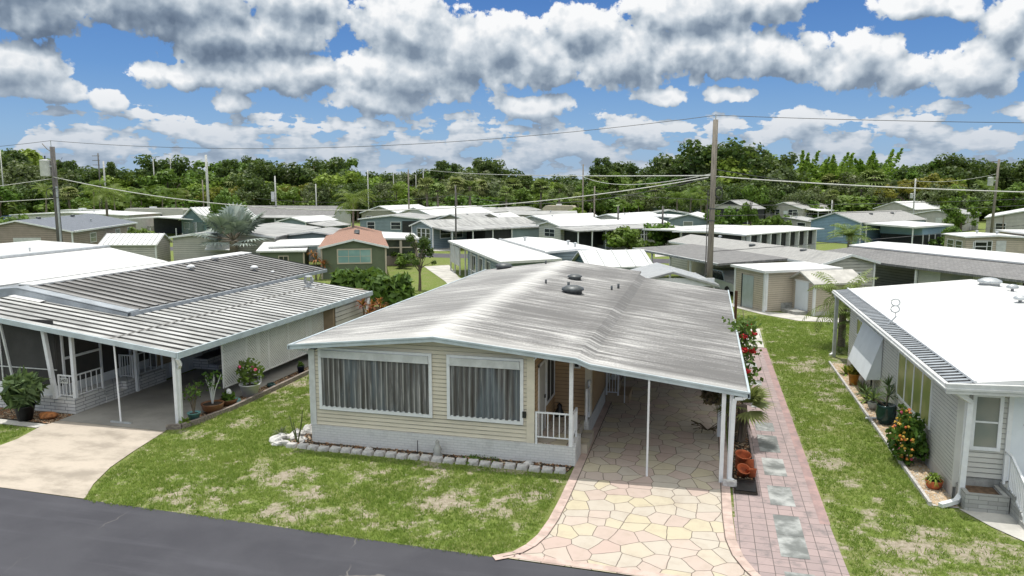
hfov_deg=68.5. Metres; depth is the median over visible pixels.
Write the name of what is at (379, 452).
edging block
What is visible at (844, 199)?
understory bush
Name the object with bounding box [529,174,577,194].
oak tree
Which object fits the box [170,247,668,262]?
back road
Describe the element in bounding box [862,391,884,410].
potted plant
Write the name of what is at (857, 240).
power line
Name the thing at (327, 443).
bed gravel
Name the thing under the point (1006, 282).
window
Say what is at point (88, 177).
oak tree
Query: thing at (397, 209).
power line
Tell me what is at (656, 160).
oak tree
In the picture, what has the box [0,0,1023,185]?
sky
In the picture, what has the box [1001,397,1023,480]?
door
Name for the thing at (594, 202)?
utility pole
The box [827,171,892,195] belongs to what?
leafy tree
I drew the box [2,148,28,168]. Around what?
tall tree
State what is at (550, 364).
window
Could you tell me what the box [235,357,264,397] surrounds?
potted plant
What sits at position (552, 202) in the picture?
understory bush
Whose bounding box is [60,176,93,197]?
oak tree
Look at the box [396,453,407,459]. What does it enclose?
edging block
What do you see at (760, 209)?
home
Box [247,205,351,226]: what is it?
mobile home
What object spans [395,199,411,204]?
understory bush
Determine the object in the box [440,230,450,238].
window
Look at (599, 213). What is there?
understory bush
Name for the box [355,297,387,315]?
croton shrub
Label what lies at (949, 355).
mobile home
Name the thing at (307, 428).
white rock
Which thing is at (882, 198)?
leafy tree
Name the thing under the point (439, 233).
mobile home
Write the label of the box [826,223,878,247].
palm tree
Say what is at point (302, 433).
white rock
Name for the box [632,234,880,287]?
mobile home
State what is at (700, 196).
feather palm
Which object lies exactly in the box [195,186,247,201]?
flame tree
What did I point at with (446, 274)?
house walk
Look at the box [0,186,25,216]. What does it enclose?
leafy tree
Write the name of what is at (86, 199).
understory bush
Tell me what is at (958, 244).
window
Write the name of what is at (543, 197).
understory bush
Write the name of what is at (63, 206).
understory bush
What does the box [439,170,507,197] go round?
leafy tree
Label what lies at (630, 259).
garden shed
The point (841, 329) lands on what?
leaning palm
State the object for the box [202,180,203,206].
utility pole
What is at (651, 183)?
power line
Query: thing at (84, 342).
mobile home
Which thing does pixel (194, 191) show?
leafy tree
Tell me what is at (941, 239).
round bush
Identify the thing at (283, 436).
white rock
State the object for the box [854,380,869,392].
snake plant
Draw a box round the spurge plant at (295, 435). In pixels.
[289,411,302,442]
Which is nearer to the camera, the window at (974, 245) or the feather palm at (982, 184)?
the window at (974, 245)
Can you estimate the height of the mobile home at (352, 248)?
3.330 m
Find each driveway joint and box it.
[503,376,622,556]
[717,407,746,571]
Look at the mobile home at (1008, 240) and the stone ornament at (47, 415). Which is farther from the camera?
the mobile home at (1008, 240)
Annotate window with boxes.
[90,232,96,242]
[278,256,288,260]
[317,347,432,417]
[337,248,371,263]
[367,222,374,228]
[386,239,417,255]
[391,222,400,229]
[417,228,420,237]
[421,228,425,236]
[426,228,430,238]
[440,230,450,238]
[446,354,523,424]
[453,232,462,237]
[470,254,475,272]
[479,257,482,270]
[544,228,554,236]
[546,359,554,405]
[683,221,692,225]
[770,209,779,213]
[788,209,797,215]
[797,222,805,226]
[834,224,843,236]
[856,317,862,334]
[865,323,883,369]
[896,351,933,429]
[939,272,974,281]
[947,239,953,246]
[955,240,962,247]
[969,395,1004,451]
[973,242,987,249]
[974,240,992,250]
[979,277,1018,284]
[995,223,1005,228]
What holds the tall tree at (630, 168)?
on the ground at (430, 280)
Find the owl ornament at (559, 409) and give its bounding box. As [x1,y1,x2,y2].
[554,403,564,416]
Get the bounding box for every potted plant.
[0,365,50,421]
[182,381,202,419]
[199,370,223,413]
[219,390,237,405]
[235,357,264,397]
[297,361,304,373]
[846,364,859,384]
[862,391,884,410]
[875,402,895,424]
[922,472,944,489]
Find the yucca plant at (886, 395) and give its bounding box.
[855,375,898,406]
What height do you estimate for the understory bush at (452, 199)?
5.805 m
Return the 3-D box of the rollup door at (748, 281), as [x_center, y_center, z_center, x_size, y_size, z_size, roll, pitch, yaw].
[14.449,0.197,46.125,0.015,1.980,1.100,-3,8,-18]
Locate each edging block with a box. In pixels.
[286,442,297,447]
[297,443,308,448]
[307,444,318,450]
[317,445,329,451]
[329,446,340,452]
[340,447,351,452]
[351,448,362,454]
[362,449,373,455]
[374,450,385,456]
[385,451,396,457]
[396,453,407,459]
[408,453,419,459]
[420,454,431,460]
[431,456,442,462]
[442,457,454,463]
[455,458,466,464]
[467,459,478,465]
[479,460,490,466]
[491,461,503,468]
[504,462,515,468]
[516,463,527,470]
[528,465,540,472]
[541,466,552,472]
[554,467,565,473]
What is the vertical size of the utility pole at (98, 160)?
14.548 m
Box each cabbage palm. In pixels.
[60,186,79,208]
[176,190,190,206]
[225,173,243,187]
[411,189,423,204]
[416,177,434,206]
[426,183,448,206]
[445,176,465,205]
[461,180,480,205]
[471,178,489,195]
[498,185,514,206]
[504,178,522,189]
[532,179,550,209]
[550,183,567,203]
[570,192,585,207]
[590,174,607,187]
[633,180,648,190]
[646,182,665,195]
[698,186,709,212]
[821,173,841,187]
[826,189,839,208]
[852,183,870,195]
[859,168,890,188]
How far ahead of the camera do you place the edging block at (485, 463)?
20.20 m
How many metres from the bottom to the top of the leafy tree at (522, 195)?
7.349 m
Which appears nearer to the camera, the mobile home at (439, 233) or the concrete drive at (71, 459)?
the concrete drive at (71, 459)
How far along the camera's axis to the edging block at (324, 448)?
21.37 m
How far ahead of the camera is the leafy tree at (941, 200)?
154.51 m
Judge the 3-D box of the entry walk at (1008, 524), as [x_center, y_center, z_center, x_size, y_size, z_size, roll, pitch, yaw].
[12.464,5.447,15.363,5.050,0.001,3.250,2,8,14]
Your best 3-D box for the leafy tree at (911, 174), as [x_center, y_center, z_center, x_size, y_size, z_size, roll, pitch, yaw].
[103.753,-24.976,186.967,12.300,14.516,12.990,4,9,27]
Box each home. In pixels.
[0,213,137,244]
[0,240,167,298]
[0,252,372,423]
[9,210,161,230]
[124,215,192,235]
[168,222,320,260]
[179,207,255,234]
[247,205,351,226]
[268,225,418,278]
[276,215,351,228]
[287,227,341,260]
[287,260,749,486]
[358,213,440,232]
[360,204,424,217]
[397,206,490,216]
[409,216,538,248]
[436,212,493,218]
[448,237,604,276]
[484,206,540,212]
[509,210,576,216]
[526,213,600,223]
[536,218,679,249]
[595,212,659,219]
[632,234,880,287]
[642,225,824,249]
[652,209,688,214]
[653,207,699,212]
[654,214,680,223]
[669,212,708,235]
[715,200,765,223]
[765,202,834,218]
[808,210,953,244]
[825,241,1023,285]
[829,277,1023,529]
[873,201,939,212]
[911,209,978,230]
[942,229,1023,253]
[984,208,1023,232]
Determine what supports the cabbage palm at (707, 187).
on the ground at (430, 280)
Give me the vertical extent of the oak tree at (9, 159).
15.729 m
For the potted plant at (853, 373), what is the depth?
28.26 m
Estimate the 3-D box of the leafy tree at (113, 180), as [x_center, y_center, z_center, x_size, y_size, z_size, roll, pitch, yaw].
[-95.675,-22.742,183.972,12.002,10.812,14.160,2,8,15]
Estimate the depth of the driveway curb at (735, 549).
16.69 m
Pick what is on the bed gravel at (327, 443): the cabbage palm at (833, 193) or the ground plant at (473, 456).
the ground plant at (473, 456)
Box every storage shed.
[730,261,842,311]
[782,269,867,315]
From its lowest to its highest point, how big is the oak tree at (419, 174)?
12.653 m
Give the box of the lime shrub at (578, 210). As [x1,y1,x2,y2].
[569,207,585,212]
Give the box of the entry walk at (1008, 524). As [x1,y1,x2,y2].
[960,509,1023,540]
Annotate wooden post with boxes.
[734,291,737,321]
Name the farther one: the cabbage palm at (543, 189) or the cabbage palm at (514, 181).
the cabbage palm at (514, 181)
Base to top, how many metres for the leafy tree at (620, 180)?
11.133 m
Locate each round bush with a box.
[0,214,34,222]
[127,227,154,232]
[602,225,656,249]
[643,221,679,245]
[703,206,742,224]
[752,213,793,225]
[928,225,964,245]
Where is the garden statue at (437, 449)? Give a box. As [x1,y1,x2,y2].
[432,440,442,456]
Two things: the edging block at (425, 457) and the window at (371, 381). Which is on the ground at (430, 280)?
the edging block at (425, 457)
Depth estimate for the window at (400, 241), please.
70.60 m
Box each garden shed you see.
[98,233,172,261]
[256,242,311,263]
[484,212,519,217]
[571,249,652,269]
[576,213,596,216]
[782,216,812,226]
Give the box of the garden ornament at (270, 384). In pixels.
[267,382,274,387]
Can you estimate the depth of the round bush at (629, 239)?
85.09 m
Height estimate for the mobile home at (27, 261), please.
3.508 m
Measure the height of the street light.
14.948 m
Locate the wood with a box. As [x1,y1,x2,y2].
[77,149,1014,196]
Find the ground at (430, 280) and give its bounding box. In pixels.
[0,188,1023,575]
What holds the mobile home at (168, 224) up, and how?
on the ground at (430, 280)
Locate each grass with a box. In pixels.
[0,424,30,443]
[83,376,566,556]
[737,314,1023,575]
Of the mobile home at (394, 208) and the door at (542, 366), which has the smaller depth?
the door at (542, 366)
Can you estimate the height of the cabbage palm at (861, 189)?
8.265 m
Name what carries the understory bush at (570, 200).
on the ground at (430, 280)
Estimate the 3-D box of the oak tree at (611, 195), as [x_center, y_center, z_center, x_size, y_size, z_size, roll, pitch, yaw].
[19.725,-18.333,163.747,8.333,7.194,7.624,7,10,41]
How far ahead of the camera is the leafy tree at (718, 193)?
153.76 m
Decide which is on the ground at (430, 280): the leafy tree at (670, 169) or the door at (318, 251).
the leafy tree at (670, 169)
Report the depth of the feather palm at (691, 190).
132.45 m
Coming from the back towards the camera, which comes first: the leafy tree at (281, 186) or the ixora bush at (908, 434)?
the leafy tree at (281, 186)
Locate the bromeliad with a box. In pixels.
[179,416,192,423]
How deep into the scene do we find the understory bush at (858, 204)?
158.47 m
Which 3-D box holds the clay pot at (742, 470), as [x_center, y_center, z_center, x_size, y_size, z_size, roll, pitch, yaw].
[5.940,4.731,19.374,0.357,0.240,0.357,15,37,12]
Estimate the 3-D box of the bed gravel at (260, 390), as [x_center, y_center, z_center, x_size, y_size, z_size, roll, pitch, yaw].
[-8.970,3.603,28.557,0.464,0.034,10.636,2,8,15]
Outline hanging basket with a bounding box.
[699,390,721,407]
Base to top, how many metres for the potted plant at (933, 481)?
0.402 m
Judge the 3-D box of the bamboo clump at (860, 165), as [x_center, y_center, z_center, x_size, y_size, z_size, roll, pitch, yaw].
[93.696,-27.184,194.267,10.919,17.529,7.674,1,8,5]
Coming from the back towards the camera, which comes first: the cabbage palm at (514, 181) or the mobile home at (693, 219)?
the cabbage palm at (514, 181)
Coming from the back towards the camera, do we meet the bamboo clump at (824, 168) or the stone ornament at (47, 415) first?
the bamboo clump at (824, 168)
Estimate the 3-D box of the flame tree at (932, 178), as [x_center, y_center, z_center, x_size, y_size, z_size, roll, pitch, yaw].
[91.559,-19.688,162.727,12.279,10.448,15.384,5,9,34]
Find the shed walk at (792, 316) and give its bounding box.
[732,303,847,321]
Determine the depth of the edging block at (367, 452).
21.05 m
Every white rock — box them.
[269,433,290,443]
[271,438,289,446]
[289,428,305,440]
[297,436,306,442]
[302,424,311,433]
[523,460,533,466]
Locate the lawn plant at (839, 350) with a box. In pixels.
[836,346,843,354]
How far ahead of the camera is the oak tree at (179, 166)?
183.06 m
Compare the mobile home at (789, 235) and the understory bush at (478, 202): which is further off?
the understory bush at (478, 202)
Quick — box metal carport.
[631,262,719,287]
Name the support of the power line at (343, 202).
attached to the utility pole at (455, 217)
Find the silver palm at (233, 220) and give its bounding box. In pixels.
[190,203,268,252]
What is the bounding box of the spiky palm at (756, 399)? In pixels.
[714,383,775,441]
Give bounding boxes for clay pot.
[735,449,751,468]
[737,463,750,477]
[744,459,753,467]
[746,468,756,476]
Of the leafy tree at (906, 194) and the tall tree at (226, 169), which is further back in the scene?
the tall tree at (226, 169)
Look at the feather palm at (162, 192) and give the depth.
148.71 m
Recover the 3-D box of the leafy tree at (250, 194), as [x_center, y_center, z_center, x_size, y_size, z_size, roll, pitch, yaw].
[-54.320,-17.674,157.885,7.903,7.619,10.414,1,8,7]
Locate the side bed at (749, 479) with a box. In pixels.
[727,401,757,494]
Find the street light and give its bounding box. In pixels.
[0,150,5,211]
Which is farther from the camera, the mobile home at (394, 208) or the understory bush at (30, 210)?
the understory bush at (30, 210)
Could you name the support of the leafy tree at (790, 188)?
on the ground at (430, 280)
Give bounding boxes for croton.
[833,364,847,376]
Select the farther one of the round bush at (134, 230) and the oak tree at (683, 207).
the oak tree at (683, 207)
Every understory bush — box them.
[0,198,30,215]
[19,201,60,212]
[33,199,91,212]
[71,197,91,208]
[74,199,111,209]
[108,193,170,210]
[137,198,181,207]
[164,198,213,208]
[311,198,354,219]
[354,207,365,218]
[361,200,414,217]
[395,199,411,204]
[397,197,430,205]
[423,194,480,206]
[458,196,516,206]
[530,198,576,210]
[536,194,552,200]
[555,196,595,213]
[586,198,620,215]
[603,196,645,213]
[615,193,661,211]
[800,199,839,217]
[813,196,878,212]
[824,194,880,211]
[976,201,1003,219]
[981,192,1018,218]
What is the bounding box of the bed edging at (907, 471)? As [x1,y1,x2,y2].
[828,361,931,505]
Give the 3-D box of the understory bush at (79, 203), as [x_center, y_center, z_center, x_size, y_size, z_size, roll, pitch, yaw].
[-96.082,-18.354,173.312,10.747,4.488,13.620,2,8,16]
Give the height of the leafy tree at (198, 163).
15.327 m
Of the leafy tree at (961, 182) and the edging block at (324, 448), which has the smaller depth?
the edging block at (324, 448)
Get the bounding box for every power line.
[0,178,51,185]
[0,198,52,201]
[54,177,708,210]
[58,115,714,148]
[257,195,452,202]
[423,169,710,175]
[456,178,708,203]
[585,174,710,184]
[595,192,735,200]
[713,225,1021,251]
[715,199,1013,205]
[716,115,1023,122]
[716,169,913,186]
[716,176,1023,192]
[717,205,1023,215]
[921,174,994,181]
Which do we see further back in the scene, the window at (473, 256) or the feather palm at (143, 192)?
the feather palm at (143, 192)
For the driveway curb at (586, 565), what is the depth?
14.89 m
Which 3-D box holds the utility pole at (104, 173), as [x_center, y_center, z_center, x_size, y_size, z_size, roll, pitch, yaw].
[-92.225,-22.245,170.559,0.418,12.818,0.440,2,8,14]
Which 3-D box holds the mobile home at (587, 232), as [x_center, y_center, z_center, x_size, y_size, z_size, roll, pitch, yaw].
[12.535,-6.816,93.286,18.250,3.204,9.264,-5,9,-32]
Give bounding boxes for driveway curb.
[492,375,622,559]
[513,553,678,575]
[717,405,760,575]
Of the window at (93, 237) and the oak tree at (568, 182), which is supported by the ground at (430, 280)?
the oak tree at (568, 182)
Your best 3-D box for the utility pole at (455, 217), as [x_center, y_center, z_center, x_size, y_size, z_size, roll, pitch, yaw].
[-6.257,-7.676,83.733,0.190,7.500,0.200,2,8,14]
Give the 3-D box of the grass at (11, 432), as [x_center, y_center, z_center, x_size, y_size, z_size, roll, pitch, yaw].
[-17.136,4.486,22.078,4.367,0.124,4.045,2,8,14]
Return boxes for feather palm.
[31,183,61,212]
[79,180,108,208]
[88,191,108,208]
[101,186,124,210]
[122,189,142,207]
[129,187,150,204]
[139,184,162,195]
[152,188,171,207]
[162,188,186,207]
[387,184,407,199]
[616,198,629,212]
[631,199,644,211]
[664,191,688,210]
[682,186,704,212]
[688,192,709,212]
[973,180,998,193]
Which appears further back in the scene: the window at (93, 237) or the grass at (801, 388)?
the window at (93, 237)
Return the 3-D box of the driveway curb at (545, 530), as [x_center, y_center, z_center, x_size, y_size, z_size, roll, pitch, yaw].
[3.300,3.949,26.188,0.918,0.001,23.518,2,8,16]
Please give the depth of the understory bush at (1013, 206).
156.34 m
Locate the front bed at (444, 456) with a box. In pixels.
[290,434,572,471]
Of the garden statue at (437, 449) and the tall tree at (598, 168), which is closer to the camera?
the garden statue at (437, 449)
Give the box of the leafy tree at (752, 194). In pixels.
[738,185,769,225]
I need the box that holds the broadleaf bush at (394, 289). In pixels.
[328,265,415,306]
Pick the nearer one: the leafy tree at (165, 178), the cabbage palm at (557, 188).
the cabbage palm at (557, 188)
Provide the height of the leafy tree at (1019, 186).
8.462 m
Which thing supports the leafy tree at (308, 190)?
on the ground at (430, 280)
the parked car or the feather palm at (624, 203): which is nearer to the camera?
the parked car
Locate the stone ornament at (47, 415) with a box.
[39,411,58,418]
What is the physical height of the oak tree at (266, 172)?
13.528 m
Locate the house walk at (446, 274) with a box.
[424,265,460,283]
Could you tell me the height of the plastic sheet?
0.015 m
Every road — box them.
[0,488,623,575]
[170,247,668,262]
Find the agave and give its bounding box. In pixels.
[272,426,287,434]
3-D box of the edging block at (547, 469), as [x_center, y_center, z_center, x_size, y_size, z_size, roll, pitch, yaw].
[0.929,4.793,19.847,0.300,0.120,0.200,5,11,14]
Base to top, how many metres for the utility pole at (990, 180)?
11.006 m
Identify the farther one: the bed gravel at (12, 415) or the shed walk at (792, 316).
the shed walk at (792, 316)
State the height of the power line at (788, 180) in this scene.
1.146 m
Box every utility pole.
[39,140,62,241]
[92,153,102,208]
[102,161,105,185]
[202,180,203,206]
[205,155,209,206]
[271,176,276,206]
[367,170,368,208]
[408,169,409,208]
[455,185,456,246]
[582,164,583,212]
[593,186,594,216]
[661,206,663,223]
[704,114,722,287]
[910,178,915,212]
[987,159,1002,232]
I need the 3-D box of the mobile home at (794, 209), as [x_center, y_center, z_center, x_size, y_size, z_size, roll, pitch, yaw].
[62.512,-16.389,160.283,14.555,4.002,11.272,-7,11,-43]
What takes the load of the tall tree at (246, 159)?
on the ground at (430, 280)
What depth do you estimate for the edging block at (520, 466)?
19.98 m
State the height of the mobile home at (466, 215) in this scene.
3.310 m
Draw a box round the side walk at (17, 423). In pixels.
[0,419,45,427]
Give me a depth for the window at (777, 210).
157.55 m
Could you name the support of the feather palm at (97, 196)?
on the ground at (430, 280)
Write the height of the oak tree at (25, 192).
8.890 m
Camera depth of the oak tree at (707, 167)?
179.76 m
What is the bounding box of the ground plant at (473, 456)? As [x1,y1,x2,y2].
[463,454,498,467]
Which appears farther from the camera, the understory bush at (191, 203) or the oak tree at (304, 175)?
the oak tree at (304, 175)
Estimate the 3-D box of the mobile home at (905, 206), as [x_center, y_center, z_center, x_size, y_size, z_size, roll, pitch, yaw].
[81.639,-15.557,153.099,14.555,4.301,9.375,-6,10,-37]
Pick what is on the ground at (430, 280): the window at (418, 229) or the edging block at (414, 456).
the edging block at (414, 456)
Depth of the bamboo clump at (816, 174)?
184.22 m
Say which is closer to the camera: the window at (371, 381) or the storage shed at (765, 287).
the window at (371, 381)
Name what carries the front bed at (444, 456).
on the ground at (430, 280)
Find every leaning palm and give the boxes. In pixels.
[801,268,878,346]
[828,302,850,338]
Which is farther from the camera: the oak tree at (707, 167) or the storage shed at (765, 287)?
the oak tree at (707, 167)
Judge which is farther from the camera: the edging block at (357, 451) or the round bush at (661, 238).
the round bush at (661, 238)
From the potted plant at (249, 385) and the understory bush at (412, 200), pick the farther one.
the understory bush at (412, 200)
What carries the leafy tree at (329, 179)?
on the ground at (430, 280)
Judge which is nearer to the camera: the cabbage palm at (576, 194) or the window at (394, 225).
the window at (394, 225)
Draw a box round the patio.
[742,329,763,346]
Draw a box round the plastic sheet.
[735,479,755,491]
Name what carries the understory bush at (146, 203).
on the ground at (430, 280)
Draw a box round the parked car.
[703,268,733,294]
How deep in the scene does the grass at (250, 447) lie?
18.95 m
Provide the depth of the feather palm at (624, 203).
139.20 m
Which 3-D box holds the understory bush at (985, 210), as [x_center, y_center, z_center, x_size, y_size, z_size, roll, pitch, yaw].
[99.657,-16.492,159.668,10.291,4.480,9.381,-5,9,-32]
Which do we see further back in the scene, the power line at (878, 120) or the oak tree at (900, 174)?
the oak tree at (900, 174)
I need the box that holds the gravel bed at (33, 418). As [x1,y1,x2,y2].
[0,407,73,423]
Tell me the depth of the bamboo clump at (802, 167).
188.47 m
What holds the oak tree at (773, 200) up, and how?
on the ground at (430, 280)
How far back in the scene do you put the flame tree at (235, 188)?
158.70 m
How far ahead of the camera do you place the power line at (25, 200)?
58.85 m
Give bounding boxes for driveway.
[510,376,751,575]
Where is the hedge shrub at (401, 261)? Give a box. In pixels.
[391,251,416,266]
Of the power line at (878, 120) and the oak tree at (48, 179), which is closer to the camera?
the power line at (878, 120)
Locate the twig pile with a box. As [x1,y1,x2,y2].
[691,420,716,432]
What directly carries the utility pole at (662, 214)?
on the ground at (430, 280)
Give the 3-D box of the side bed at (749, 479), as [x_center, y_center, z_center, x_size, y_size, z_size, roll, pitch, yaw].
[7.913,3.862,26.796,0.600,0.001,17.650,2,8,14]
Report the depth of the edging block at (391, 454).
20.90 m
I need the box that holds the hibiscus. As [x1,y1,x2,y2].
[721,309,771,388]
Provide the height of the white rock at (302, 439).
0.251 m
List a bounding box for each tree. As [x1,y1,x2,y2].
[0,156,35,186]
[0,159,78,195]
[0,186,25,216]
[1,155,15,167]
[1,185,29,209]
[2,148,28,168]
[7,158,31,166]
[9,180,59,212]
[18,148,58,167]
[19,174,79,195]
[30,188,76,205]
[42,165,95,176]
[49,161,78,177]
[59,160,90,181]
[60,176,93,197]
[69,168,123,200]
[75,168,123,179]
[88,174,142,201]
[92,161,119,199]
[116,154,205,197]
[124,171,161,189]
[134,168,200,197]
[179,181,223,196]
[187,186,205,206]
[189,159,239,185]
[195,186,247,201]
[199,175,229,187]
[207,188,247,215]
[214,159,240,177]
[222,159,256,175]
[225,186,256,199]
[226,160,298,190]
[232,187,277,205]
[233,176,282,205]
[239,155,264,172]
[263,160,287,184]
[265,181,290,201]
[276,187,315,205]
[277,156,346,188]
[278,182,308,199]
[283,168,317,195]
[288,183,333,205]
[303,171,359,200]
[311,182,347,203]
[324,157,361,178]
[329,181,382,221]
[335,173,372,211]
[360,176,391,201]
[365,171,398,184]
[367,180,395,208]
[386,171,428,197]
[388,181,414,199]
[403,233,436,290]
[406,168,429,188]
[412,190,449,206]
[422,174,457,191]
[424,166,457,176]
[430,160,458,181]
[431,185,475,203]
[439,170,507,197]
[444,162,457,175]
[457,157,506,196]
[468,158,496,181]
[481,177,517,197]
[484,182,513,198]
[493,168,526,187]
[499,187,535,207]
[519,175,533,190]
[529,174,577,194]
[530,182,568,200]
[546,182,574,199]
[560,173,594,194]
[575,180,610,212]
[586,156,614,212]
[593,187,621,212]
[603,163,655,194]
[605,161,625,211]
[606,171,632,199]
[619,190,658,212]
[620,161,639,211]
[634,176,683,195]
[635,168,656,194]
[645,151,720,189]
[650,161,706,183]
[655,183,705,211]
[658,158,686,182]
[659,153,723,201]
[668,137,770,191]
[680,180,727,209]
[688,163,727,200]
[691,156,770,190]
[716,163,799,199]
[717,183,762,206]
[729,142,812,188]
[733,178,782,211]
[762,177,803,199]
[768,187,790,201]
[781,189,817,204]
[788,177,830,199]
[793,185,830,203]
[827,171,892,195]
[860,187,898,205]
[872,179,942,200]
[882,178,901,195]
[887,164,927,180]
[888,185,924,200]
[903,173,967,199]
[904,158,953,178]
[905,170,953,198]
[910,183,958,205]
[913,152,1004,198]
[928,183,969,205]
[940,196,981,230]
[944,184,993,210]
[951,176,973,196]
[961,178,1001,196]
[983,158,1023,198]
[998,182,1023,209]
[1001,172,1023,198]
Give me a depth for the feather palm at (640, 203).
137.14 m
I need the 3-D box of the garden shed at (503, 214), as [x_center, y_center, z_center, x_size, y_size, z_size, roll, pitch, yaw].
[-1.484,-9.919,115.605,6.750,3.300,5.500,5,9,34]
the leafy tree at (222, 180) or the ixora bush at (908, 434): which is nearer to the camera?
the ixora bush at (908, 434)
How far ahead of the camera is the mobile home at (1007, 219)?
107.89 m
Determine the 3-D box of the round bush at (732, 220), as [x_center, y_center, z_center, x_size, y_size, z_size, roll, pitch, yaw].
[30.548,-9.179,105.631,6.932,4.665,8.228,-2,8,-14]
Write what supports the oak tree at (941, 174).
on the ground at (430, 280)
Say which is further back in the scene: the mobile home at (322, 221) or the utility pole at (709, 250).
the mobile home at (322, 221)
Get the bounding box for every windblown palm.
[77,183,128,216]
[332,189,376,226]
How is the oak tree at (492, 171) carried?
on the ground at (430, 280)
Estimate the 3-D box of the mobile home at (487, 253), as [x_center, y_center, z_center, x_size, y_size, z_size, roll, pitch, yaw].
[2.477,-2.182,59.226,11.802,3.260,19.660,-2,8,-15]
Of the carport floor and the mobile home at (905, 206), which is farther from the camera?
the mobile home at (905, 206)
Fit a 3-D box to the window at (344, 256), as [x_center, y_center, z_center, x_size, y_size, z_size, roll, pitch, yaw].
[-12.706,-2.560,60.656,2.750,1.220,0.050,-2,8,-11]
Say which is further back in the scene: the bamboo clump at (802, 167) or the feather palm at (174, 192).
the bamboo clump at (802, 167)
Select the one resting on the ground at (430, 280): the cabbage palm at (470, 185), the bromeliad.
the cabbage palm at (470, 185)
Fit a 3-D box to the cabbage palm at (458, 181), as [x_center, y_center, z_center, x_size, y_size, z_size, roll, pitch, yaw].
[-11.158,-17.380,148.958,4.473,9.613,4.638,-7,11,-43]
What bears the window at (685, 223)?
in the mobile home at (693, 219)
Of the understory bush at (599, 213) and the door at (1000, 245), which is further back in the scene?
the understory bush at (599, 213)
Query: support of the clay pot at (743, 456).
on the side bed at (749, 479)
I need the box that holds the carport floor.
[60,335,308,430]
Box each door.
[317,246,320,258]
[538,359,545,437]
[741,274,753,308]
[794,281,808,312]
[935,218,941,222]
[996,241,1006,251]
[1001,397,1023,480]
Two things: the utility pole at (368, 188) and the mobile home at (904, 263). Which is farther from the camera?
the utility pole at (368, 188)
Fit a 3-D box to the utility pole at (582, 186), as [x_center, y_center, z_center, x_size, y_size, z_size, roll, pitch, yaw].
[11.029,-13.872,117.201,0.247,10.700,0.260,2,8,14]
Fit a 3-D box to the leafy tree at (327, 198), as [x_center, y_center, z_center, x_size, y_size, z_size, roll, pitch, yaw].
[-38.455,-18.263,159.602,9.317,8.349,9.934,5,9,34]
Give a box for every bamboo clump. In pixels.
[769,157,804,176]
[791,150,820,171]
[801,157,830,179]
[808,152,854,203]
[846,155,872,209]
[854,148,903,195]
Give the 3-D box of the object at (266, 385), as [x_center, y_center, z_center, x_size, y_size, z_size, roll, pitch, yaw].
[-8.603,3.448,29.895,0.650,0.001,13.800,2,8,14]
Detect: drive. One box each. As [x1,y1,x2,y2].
[0,420,165,497]
[418,248,449,250]
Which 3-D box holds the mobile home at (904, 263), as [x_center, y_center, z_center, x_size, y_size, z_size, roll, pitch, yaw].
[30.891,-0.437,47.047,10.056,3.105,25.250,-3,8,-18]
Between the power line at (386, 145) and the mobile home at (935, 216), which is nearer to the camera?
the power line at (386, 145)
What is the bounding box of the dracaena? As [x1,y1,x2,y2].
[307,249,332,279]
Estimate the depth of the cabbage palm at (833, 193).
157.66 m
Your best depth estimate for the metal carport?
40.88 m
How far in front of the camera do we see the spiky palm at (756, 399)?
21.72 m
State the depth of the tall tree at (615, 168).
210.81 m
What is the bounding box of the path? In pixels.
[726,348,849,575]
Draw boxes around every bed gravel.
[0,408,72,423]
[199,367,308,416]
[291,433,570,470]
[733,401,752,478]
[833,363,958,506]
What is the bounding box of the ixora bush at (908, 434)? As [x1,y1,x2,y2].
[885,403,929,466]
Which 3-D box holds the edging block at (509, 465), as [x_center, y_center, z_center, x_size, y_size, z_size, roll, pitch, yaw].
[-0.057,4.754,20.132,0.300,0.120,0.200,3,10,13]
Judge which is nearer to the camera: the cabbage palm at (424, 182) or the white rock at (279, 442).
the white rock at (279, 442)
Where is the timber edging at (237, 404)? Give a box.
[166,369,308,429]
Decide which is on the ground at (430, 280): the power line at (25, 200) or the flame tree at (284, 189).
the flame tree at (284, 189)
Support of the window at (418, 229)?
in the mobile home at (439, 233)
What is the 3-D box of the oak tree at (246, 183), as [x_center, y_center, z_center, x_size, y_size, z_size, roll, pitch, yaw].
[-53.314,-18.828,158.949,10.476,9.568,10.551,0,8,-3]

